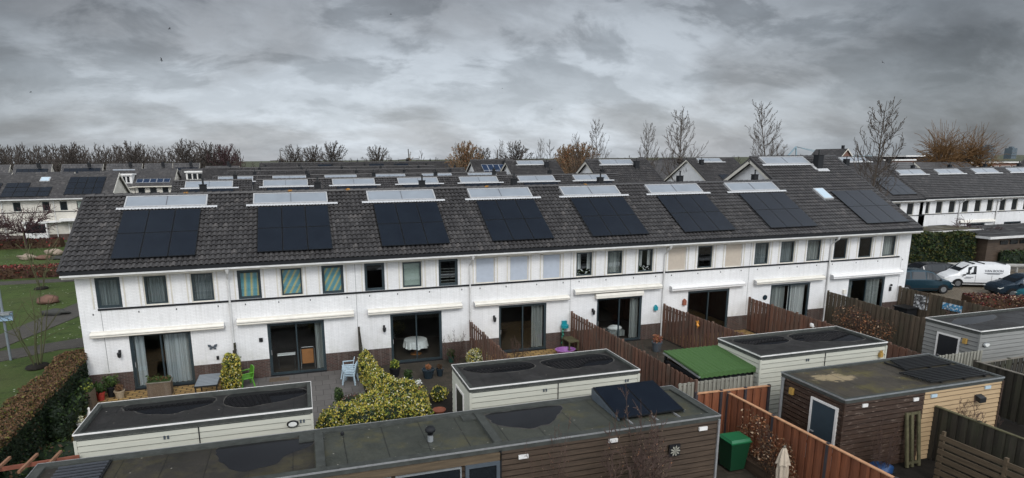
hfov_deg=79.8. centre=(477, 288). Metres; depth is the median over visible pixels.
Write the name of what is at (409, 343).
tablecloth
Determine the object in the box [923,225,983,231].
carport
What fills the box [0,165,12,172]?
gabled house
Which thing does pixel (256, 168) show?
terraced house
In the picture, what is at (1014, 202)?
window
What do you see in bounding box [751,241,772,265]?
window
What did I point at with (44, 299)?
boulder
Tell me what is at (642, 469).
bare shrub
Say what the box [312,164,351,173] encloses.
terraced house
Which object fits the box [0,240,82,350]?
lawn
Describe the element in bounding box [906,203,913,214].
window
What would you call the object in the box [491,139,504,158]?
bare tree
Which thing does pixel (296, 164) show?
terraced house
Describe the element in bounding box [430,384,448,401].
dwarf shrub
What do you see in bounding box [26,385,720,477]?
long shed
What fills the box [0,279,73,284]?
path
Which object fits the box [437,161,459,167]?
terraced house
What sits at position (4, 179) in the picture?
terraced house
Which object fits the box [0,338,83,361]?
path
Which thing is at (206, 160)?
bare tree
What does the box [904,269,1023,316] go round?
street
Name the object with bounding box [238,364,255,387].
garden chair
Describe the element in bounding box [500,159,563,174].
terraced house
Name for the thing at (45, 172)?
terraced house
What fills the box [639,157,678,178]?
detached house
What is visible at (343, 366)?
garden chair
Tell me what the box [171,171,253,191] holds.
terraced house
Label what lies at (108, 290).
window
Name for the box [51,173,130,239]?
terraced house
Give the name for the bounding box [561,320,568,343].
hose reel
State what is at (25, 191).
terraced house
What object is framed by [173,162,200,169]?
gabled house
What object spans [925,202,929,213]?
window
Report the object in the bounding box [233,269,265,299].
window
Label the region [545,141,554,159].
bare tree
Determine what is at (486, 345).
board fence
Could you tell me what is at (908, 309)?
barbecue
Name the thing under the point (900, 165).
detached house
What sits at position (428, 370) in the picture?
flower pot
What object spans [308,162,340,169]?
terraced house
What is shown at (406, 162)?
terraced house
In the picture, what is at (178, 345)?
patio door
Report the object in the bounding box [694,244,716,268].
window
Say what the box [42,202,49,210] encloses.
window
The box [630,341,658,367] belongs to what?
bare shrub
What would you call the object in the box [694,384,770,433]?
board fence
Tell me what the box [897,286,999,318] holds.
board fence
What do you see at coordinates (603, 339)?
board fence
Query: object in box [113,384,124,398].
flower pot
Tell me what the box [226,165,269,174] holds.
terraced house
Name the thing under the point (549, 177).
terraced house
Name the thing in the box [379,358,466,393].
patio
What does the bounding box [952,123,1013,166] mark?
willow tree
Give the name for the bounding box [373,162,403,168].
terraced house
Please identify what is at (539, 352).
patio
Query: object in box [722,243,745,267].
window
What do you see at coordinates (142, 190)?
window
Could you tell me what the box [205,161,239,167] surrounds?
gabled house
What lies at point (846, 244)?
window
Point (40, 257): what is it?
boulder
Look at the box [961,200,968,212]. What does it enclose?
window
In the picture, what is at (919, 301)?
picture plate
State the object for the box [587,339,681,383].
patio
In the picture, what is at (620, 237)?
terraced house
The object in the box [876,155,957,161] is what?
flat roof building
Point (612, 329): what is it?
sofa
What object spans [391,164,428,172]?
terraced house
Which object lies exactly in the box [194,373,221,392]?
garden table
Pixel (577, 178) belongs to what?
terraced house
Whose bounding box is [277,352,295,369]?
side table
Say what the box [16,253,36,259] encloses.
boulder
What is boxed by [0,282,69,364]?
young tree
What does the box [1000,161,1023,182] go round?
terraced house
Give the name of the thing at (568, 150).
bare tree
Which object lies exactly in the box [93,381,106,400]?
flower pot
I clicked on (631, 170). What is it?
terraced house
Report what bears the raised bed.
on the patio at (723, 472)
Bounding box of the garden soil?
[358,330,1023,477]
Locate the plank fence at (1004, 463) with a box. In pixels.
[933,431,1023,477]
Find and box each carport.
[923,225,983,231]
[962,223,1023,261]
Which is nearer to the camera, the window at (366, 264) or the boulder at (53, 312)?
the window at (366, 264)
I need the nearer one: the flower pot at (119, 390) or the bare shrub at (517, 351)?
the flower pot at (119, 390)
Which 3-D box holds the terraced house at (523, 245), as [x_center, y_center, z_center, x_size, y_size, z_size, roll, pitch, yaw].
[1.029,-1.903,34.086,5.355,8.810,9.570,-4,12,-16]
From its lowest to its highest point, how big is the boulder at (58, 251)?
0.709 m
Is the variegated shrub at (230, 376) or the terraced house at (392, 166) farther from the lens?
the terraced house at (392, 166)
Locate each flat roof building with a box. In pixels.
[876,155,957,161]
[884,159,916,161]
[971,161,1021,166]
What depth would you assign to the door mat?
27.32 m
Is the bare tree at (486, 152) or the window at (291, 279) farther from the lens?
the bare tree at (486, 152)
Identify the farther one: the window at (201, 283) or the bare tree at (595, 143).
the bare tree at (595, 143)
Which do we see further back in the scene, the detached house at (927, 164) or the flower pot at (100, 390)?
the detached house at (927, 164)
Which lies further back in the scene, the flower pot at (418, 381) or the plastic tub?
the plastic tub
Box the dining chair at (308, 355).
[300,346,315,366]
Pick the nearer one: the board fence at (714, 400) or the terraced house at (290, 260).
the board fence at (714, 400)
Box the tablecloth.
[403,336,428,349]
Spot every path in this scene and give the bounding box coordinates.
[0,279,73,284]
[0,303,78,348]
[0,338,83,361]
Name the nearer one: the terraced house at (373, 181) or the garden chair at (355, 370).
the garden chair at (355, 370)
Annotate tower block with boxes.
[979,145,995,158]
[1003,147,1017,158]
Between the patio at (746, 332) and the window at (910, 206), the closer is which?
the patio at (746, 332)
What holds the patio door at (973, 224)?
in the terraced house at (979, 205)
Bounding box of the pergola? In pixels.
[0,450,79,473]
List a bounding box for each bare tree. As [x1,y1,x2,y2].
[0,201,56,248]
[0,209,21,240]
[47,142,96,170]
[112,140,154,166]
[164,138,209,167]
[189,141,225,167]
[205,143,245,165]
[278,144,308,162]
[298,144,326,161]
[317,140,347,161]
[362,145,392,161]
[445,140,483,170]
[469,148,495,158]
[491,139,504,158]
[499,140,533,159]
[534,139,549,159]
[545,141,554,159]
[552,143,582,171]
[562,134,582,173]
[563,157,583,173]
[565,142,599,173]
[584,120,611,158]
[638,123,663,175]
[661,106,706,180]
[745,100,787,155]
[851,96,905,196]
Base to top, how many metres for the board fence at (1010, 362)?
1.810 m
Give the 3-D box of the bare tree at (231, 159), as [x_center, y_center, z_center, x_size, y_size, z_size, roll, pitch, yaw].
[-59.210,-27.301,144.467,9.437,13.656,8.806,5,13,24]
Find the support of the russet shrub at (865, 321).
on the patio at (872, 334)
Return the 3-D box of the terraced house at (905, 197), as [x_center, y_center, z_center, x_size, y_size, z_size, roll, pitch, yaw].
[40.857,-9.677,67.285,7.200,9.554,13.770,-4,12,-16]
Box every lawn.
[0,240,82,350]
[0,347,83,408]
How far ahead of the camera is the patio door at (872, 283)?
36.99 m
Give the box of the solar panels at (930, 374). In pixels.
[884,355,989,382]
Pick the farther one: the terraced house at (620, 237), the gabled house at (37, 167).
the gabled house at (37, 167)
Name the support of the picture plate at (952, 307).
attached to the board fence at (935, 308)
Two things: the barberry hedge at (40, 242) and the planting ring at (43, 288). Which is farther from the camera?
the barberry hedge at (40, 242)
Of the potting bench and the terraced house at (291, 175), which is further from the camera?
the terraced house at (291, 175)
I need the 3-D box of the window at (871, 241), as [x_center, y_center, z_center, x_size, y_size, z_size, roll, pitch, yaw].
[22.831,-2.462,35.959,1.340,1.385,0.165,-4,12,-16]
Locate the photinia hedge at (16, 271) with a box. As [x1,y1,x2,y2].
[0,263,58,278]
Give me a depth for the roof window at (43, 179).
77.71 m
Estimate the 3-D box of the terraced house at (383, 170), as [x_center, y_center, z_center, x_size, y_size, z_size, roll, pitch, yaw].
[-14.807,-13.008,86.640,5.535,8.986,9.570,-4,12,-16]
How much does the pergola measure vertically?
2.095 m
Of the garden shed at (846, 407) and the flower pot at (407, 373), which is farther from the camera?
the flower pot at (407, 373)
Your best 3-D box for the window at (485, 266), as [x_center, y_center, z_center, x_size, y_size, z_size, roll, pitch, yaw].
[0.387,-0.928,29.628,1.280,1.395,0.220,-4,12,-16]
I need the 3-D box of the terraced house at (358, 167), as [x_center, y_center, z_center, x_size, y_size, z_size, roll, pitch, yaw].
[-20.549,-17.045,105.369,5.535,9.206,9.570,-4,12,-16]
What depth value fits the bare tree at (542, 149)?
140.01 m
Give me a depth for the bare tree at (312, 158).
157.90 m
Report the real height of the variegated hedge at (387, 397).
1.392 m
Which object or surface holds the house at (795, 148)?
on the ground at (741, 159)
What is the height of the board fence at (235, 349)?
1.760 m
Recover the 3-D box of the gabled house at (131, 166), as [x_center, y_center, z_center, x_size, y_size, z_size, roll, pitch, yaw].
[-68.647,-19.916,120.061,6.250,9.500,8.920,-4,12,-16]
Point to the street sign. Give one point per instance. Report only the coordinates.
(6, 314)
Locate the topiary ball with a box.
[465,347,482,362]
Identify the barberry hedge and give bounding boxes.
[0,236,64,249]
[960,292,1023,309]
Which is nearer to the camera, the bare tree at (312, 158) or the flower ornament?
the flower ornament
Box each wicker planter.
[79,378,96,410]
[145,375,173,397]
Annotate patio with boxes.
[52,382,222,445]
[237,370,364,428]
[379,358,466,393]
[491,349,575,359]
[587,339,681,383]
[670,330,754,346]
[716,450,794,477]
[756,316,917,353]
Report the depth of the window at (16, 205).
74.84 m
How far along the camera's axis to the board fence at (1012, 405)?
22.41 m
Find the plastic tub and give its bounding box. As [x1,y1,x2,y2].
[555,346,575,353]
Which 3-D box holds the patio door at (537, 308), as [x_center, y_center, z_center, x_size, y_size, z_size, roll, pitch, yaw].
[2.262,1.991,30.910,2.530,2.490,0.360,-4,12,-16]
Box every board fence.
[233,342,236,354]
[358,327,362,353]
[469,320,509,360]
[570,311,697,397]
[662,303,745,348]
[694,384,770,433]
[723,391,897,477]
[746,297,920,357]
[824,290,925,352]
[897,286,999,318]
[927,405,1023,477]
[972,360,1023,424]
[984,356,1023,373]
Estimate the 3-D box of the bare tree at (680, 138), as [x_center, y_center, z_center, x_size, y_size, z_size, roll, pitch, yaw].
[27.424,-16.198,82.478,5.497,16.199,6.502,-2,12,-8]
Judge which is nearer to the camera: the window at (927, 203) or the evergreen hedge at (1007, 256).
the evergreen hedge at (1007, 256)
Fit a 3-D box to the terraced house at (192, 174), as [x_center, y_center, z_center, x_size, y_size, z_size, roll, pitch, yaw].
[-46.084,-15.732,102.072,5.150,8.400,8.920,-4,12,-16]
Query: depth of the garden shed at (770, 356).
23.44 m
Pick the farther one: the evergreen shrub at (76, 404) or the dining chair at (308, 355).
the dining chair at (308, 355)
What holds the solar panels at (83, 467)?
on the long shed at (490, 442)
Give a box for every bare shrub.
[442,330,465,363]
[506,336,530,357]
[523,415,570,477]
[599,422,677,477]
[612,388,670,477]
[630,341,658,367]
[756,422,791,467]
[848,305,887,333]
[872,417,901,468]
[943,305,976,314]
[951,215,1003,230]
[956,396,1003,427]
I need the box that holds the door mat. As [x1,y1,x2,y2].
[269,376,288,381]
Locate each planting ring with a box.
[25,362,49,370]
[33,286,48,289]
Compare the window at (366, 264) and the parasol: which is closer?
the parasol
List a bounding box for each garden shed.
[72,381,313,457]
[451,349,639,411]
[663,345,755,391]
[717,326,887,415]
[778,353,1004,470]
[921,307,1023,370]
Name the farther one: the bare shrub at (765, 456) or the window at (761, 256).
the window at (761, 256)
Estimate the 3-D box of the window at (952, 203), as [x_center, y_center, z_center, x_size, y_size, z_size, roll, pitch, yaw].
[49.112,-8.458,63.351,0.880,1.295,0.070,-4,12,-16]
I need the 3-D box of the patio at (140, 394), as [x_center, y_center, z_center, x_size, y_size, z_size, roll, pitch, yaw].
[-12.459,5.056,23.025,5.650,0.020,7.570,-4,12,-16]
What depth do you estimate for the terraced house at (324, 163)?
130.91 m
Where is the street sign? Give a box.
[0,292,13,359]
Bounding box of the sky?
[0,0,1023,162]
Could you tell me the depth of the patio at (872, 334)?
34.68 m
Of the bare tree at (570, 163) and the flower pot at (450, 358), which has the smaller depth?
the flower pot at (450, 358)
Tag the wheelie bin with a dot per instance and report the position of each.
(734, 449)
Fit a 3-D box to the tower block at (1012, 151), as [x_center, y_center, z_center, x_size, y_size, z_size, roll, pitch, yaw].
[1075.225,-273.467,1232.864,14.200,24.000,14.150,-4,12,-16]
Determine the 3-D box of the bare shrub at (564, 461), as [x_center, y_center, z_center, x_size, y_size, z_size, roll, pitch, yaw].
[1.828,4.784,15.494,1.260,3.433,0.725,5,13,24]
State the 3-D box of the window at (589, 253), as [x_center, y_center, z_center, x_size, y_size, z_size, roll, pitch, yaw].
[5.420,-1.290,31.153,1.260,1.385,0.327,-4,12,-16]
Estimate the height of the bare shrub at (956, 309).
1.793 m
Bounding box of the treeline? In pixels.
[251,154,800,166]
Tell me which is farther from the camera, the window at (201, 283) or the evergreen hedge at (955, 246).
the evergreen hedge at (955, 246)
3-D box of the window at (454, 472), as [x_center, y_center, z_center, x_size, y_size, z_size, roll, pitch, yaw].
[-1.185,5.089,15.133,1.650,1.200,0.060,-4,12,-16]
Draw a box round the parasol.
[775,445,790,477]
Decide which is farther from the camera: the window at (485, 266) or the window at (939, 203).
the window at (939, 203)
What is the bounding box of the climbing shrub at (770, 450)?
[737,409,797,477]
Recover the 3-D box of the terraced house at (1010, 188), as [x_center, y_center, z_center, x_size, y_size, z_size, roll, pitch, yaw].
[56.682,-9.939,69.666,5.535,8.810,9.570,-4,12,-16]
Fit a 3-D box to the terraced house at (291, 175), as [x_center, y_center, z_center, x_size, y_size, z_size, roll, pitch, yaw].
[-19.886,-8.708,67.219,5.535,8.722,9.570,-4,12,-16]
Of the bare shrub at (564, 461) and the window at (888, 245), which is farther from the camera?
the window at (888, 245)
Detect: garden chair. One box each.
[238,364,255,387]
[341,357,354,378]
[342,361,358,382]
[342,363,358,384]
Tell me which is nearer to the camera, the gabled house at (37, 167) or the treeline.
the gabled house at (37, 167)
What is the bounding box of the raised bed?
[744,451,775,477]
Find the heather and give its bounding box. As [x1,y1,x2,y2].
[338,392,360,406]
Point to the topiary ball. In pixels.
(473, 355)
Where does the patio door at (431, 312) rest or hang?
in the terraced house at (413, 251)
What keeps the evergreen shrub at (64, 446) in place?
on the garden soil
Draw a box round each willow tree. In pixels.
[909,121,980,166]
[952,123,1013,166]
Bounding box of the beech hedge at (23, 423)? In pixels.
[0,349,89,477]
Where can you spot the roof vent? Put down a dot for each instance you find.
(430, 441)
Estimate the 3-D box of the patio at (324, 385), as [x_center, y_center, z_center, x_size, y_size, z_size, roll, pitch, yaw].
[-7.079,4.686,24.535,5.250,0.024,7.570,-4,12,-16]
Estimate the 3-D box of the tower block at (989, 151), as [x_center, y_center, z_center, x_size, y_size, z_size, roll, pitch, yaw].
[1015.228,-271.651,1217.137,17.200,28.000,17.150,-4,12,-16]
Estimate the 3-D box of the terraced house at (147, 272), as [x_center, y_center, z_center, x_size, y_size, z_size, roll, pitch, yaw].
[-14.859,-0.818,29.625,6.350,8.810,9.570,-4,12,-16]
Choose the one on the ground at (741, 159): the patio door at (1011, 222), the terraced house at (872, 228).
the terraced house at (872, 228)
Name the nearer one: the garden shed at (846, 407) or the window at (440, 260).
the garden shed at (846, 407)
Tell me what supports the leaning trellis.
on the garden soil
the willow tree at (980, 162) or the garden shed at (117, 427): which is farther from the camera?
the willow tree at (980, 162)
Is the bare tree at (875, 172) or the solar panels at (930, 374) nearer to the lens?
the solar panels at (930, 374)
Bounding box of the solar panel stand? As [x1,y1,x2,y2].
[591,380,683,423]
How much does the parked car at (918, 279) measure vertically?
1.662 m
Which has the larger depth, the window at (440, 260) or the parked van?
the parked van
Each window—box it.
[13,202,20,211]
[24,223,48,234]
[39,177,50,181]
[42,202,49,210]
[59,201,67,209]
[89,277,126,308]
[137,274,173,305]
[138,187,144,192]
[150,187,156,192]
[185,272,219,302]
[187,173,191,179]
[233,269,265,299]
[275,267,306,296]
[318,265,347,293]
[361,262,387,290]
[395,466,461,477]
[398,260,425,288]
[435,258,460,286]
[473,256,497,283]
[507,254,531,281]
[540,253,563,279]
[573,251,596,276]
[604,249,626,274]
[635,248,656,272]
[665,246,689,270]
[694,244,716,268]
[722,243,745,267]
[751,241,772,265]
[777,240,798,263]
[804,239,824,261]
[813,188,833,199]
[831,237,851,259]
[856,236,876,258]
[880,235,899,256]
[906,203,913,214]
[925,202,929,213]
[935,201,942,213]
[948,200,955,212]
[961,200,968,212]
[974,199,980,211]
[986,199,993,210]
[999,199,1005,210]
[1011,198,1017,209]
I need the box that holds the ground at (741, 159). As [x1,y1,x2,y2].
[9,155,1023,390]
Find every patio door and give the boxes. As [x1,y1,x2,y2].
[129,331,195,390]
[267,320,326,376]
[390,311,442,363]
[499,303,545,353]
[596,296,641,341]
[687,288,728,333]
[768,282,809,326]
[847,276,884,306]
[968,223,983,225]
[1004,221,1020,223]
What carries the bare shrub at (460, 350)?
on the patio at (445, 380)
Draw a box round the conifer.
[45,402,74,445]
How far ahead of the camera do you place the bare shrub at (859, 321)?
32.59 m
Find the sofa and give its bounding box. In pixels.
[603,325,624,335]
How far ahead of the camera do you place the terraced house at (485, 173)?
71.75 m
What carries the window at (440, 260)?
in the terraced house at (413, 251)
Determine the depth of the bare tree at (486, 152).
139.71 m
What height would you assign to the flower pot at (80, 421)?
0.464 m
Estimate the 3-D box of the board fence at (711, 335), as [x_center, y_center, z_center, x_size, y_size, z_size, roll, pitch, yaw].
[11.240,2.521,29.321,0.106,1.920,7.935,-4,13,-17]
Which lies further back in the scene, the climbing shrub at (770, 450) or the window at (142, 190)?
the window at (142, 190)
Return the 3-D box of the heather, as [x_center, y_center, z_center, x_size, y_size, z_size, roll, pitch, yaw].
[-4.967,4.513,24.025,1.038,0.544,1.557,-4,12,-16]
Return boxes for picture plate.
[913,294,928,310]
[942,302,961,312]
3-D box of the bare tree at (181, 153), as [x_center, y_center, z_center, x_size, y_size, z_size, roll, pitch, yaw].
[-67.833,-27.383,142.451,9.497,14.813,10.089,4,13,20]
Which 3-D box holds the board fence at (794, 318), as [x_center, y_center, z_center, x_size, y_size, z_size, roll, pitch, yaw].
[16.710,2.433,29.561,0.105,1.900,10.481,-4,12,-15]
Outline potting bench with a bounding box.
[562,336,578,351]
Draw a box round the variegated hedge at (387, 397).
[315,348,433,428]
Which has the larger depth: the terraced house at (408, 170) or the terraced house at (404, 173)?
the terraced house at (408, 170)
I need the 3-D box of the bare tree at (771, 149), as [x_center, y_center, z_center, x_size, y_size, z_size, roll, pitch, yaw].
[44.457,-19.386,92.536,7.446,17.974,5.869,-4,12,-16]
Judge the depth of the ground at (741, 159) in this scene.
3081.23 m
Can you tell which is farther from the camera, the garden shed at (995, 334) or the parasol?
the garden shed at (995, 334)
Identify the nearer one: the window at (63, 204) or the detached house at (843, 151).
the window at (63, 204)
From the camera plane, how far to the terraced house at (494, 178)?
53.62 m
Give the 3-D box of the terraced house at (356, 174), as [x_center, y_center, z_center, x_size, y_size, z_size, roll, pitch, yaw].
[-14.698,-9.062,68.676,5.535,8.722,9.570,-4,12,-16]
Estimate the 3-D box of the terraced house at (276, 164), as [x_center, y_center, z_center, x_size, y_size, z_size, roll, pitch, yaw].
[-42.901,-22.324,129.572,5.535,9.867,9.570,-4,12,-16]
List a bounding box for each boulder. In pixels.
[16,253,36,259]
[35,255,51,259]
[36,294,59,304]
[42,308,71,315]
[44,248,62,255]
[48,255,61,259]
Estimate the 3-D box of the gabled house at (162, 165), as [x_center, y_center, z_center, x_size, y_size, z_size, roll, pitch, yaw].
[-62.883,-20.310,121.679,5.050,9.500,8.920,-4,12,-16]
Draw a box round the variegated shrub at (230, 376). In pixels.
[219,352,242,389]
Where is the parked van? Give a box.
[936,260,1010,286]
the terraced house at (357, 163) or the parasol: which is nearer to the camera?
the parasol
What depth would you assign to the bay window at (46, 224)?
75.51 m
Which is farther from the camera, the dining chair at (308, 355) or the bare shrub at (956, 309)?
the bare shrub at (956, 309)
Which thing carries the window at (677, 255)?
in the terraced house at (712, 234)
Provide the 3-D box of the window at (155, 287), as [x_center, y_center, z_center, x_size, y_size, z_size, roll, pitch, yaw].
[-13.550,0.012,25.794,1.250,1.385,0.261,-4,12,-16]
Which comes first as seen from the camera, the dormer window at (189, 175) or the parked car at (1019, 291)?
the parked car at (1019, 291)
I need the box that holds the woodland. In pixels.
[0,141,245,171]
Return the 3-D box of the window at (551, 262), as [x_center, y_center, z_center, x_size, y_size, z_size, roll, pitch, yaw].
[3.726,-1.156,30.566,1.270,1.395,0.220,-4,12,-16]
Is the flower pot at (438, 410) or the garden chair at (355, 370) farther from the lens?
the garden chair at (355, 370)
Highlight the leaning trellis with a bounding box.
[905,411,920,467]
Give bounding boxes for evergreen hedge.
[908,230,977,262]
[997,248,1023,263]
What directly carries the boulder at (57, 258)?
on the lawn at (13, 297)
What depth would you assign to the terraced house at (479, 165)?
88.91 m
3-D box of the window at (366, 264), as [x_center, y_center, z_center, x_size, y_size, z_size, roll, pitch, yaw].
[-4.741,-0.579,28.218,1.220,1.385,0.165,-4,12,-16]
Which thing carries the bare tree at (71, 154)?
on the ground at (741, 159)
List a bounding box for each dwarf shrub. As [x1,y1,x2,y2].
[333,387,343,401]
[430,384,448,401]
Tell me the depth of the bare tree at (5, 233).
68.58 m
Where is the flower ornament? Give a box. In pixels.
[668,443,680,456]
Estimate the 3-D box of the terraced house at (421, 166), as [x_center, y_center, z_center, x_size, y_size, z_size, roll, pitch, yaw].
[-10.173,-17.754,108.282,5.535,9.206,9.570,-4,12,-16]
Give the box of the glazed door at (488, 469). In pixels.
[465,461,499,477]
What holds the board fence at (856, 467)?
on the patio at (723, 472)
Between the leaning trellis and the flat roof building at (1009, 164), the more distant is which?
the flat roof building at (1009, 164)
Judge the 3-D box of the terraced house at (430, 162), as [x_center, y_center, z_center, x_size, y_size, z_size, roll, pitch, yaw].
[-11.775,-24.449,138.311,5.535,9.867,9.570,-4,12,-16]
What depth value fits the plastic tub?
30.54 m
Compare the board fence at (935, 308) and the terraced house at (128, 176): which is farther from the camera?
the terraced house at (128, 176)
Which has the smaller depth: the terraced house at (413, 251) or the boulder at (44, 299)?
the terraced house at (413, 251)
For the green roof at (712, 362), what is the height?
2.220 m
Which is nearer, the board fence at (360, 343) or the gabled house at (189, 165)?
the board fence at (360, 343)
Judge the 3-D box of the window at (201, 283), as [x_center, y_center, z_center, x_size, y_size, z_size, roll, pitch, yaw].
[-11.802,-0.107,26.286,1.250,1.385,0.265,-4,12,-16]
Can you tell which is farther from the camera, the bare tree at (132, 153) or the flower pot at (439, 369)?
the bare tree at (132, 153)
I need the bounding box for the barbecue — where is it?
[893,304,918,317]
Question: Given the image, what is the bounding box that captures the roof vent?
[419,425,441,447]
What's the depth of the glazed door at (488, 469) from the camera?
15.40 m
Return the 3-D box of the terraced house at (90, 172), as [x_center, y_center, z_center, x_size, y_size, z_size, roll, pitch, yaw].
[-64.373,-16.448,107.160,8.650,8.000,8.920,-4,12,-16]
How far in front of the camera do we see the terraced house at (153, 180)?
92.77 m
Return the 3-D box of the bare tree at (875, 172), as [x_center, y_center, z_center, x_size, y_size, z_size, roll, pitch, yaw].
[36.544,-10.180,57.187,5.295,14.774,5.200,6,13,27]
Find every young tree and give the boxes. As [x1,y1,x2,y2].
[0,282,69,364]
[16,232,59,286]
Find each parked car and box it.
[904,267,953,293]
[907,261,953,273]
[983,273,1023,295]
[1015,288,1023,295]
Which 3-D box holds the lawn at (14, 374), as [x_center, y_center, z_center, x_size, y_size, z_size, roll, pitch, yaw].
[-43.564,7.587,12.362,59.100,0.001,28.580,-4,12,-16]
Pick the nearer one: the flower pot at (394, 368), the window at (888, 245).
the flower pot at (394, 368)
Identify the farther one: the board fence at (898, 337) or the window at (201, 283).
the board fence at (898, 337)
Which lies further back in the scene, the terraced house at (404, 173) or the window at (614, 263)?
the terraced house at (404, 173)
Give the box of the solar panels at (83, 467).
[51,459,111,477]
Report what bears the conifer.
on the patio at (140, 394)
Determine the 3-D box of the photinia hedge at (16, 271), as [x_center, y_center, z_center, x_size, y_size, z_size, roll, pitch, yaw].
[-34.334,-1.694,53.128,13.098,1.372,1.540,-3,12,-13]
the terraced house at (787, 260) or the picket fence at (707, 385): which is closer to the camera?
the picket fence at (707, 385)
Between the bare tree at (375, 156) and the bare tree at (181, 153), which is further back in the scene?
the bare tree at (375, 156)
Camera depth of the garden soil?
19.73 m
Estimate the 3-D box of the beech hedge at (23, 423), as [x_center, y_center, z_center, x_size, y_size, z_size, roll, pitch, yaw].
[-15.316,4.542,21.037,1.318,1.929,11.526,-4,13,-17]
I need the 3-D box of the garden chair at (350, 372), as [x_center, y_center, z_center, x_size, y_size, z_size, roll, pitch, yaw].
[-5.559,3.635,26.794,0.651,0.905,0.643,0,12,3]
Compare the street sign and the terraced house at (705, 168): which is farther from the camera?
the terraced house at (705, 168)
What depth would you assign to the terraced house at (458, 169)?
88.31 m
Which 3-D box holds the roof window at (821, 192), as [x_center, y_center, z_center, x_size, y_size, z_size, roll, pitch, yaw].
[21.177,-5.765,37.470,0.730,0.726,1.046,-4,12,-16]
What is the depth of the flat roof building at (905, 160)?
130.43 m
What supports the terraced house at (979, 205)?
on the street
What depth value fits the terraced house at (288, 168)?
101.09 m
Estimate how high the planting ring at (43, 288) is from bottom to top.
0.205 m
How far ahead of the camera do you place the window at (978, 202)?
64.34 m
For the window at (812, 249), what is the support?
in the terraced house at (787, 260)
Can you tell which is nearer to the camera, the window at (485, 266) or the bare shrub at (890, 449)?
the bare shrub at (890, 449)
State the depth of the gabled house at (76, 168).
116.61 m
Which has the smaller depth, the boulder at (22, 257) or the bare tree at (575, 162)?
the boulder at (22, 257)
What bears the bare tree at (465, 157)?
on the ground at (741, 159)
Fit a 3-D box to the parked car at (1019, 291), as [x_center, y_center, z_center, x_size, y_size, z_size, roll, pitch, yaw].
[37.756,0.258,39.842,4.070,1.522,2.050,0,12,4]
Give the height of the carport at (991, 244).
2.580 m
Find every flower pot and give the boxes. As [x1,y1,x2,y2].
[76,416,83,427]
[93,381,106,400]
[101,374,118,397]
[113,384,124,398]
[389,359,399,376]
[403,369,412,382]
[415,379,421,389]
[422,364,434,378]
[432,407,445,413]
[436,364,443,376]
[447,349,455,362]
[651,334,662,351]
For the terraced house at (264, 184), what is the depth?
49.23 m
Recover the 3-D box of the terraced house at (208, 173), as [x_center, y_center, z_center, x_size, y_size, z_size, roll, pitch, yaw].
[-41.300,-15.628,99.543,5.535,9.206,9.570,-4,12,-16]
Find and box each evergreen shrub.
[2,437,74,477]
[62,377,91,429]
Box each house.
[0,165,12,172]
[0,174,11,239]
[0,174,63,238]
[12,163,55,173]
[16,172,75,173]
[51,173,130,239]
[56,178,234,392]
[61,163,105,172]
[78,171,100,172]
[100,170,136,192]
[106,162,143,170]
[132,168,180,192]
[144,162,172,168]
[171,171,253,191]
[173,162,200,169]
[180,168,202,179]
[202,165,238,179]
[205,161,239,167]
[213,169,266,189]
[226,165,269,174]
[226,176,358,378]
[239,164,273,169]
[256,170,325,190]
[259,161,286,166]
[267,168,318,177]
[270,165,311,174]
[274,164,307,169]
[286,160,312,166]
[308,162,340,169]
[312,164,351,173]
[313,160,338,165]
[319,168,368,177]
[325,169,392,188]
[339,158,363,165]
[342,162,372,168]
[345,175,474,365]
[352,164,390,173]
[365,160,388,165]
[369,167,416,176]
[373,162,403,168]
[389,158,413,165]
[390,168,454,187]
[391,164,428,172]
[404,163,434,167]
[413,159,437,167]
[417,169,462,175]
[428,163,465,171]
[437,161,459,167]
[449,173,576,354]
[452,168,510,185]
[462,166,506,174]
[466,159,512,171]
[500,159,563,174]
[510,167,569,184]
[543,172,672,345]
[566,166,623,183]
[575,158,663,182]
[631,171,759,336]
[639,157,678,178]
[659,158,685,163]
[663,157,739,181]
[711,169,835,329]
[722,149,923,321]
[788,146,875,155]
[811,145,852,156]
[837,156,934,225]
[885,158,917,168]
[888,162,965,225]
[914,162,971,167]
[928,162,1003,225]
[965,161,1023,223]
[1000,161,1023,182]
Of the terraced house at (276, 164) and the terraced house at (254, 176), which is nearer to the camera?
the terraced house at (254, 176)
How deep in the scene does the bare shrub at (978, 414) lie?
19.42 m
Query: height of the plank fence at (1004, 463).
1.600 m
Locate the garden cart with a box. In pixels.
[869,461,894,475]
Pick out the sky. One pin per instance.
(260, 77)
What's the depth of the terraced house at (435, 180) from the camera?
52.24 m
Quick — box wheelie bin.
[717,431,751,470]
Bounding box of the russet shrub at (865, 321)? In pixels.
[832,305,898,339]

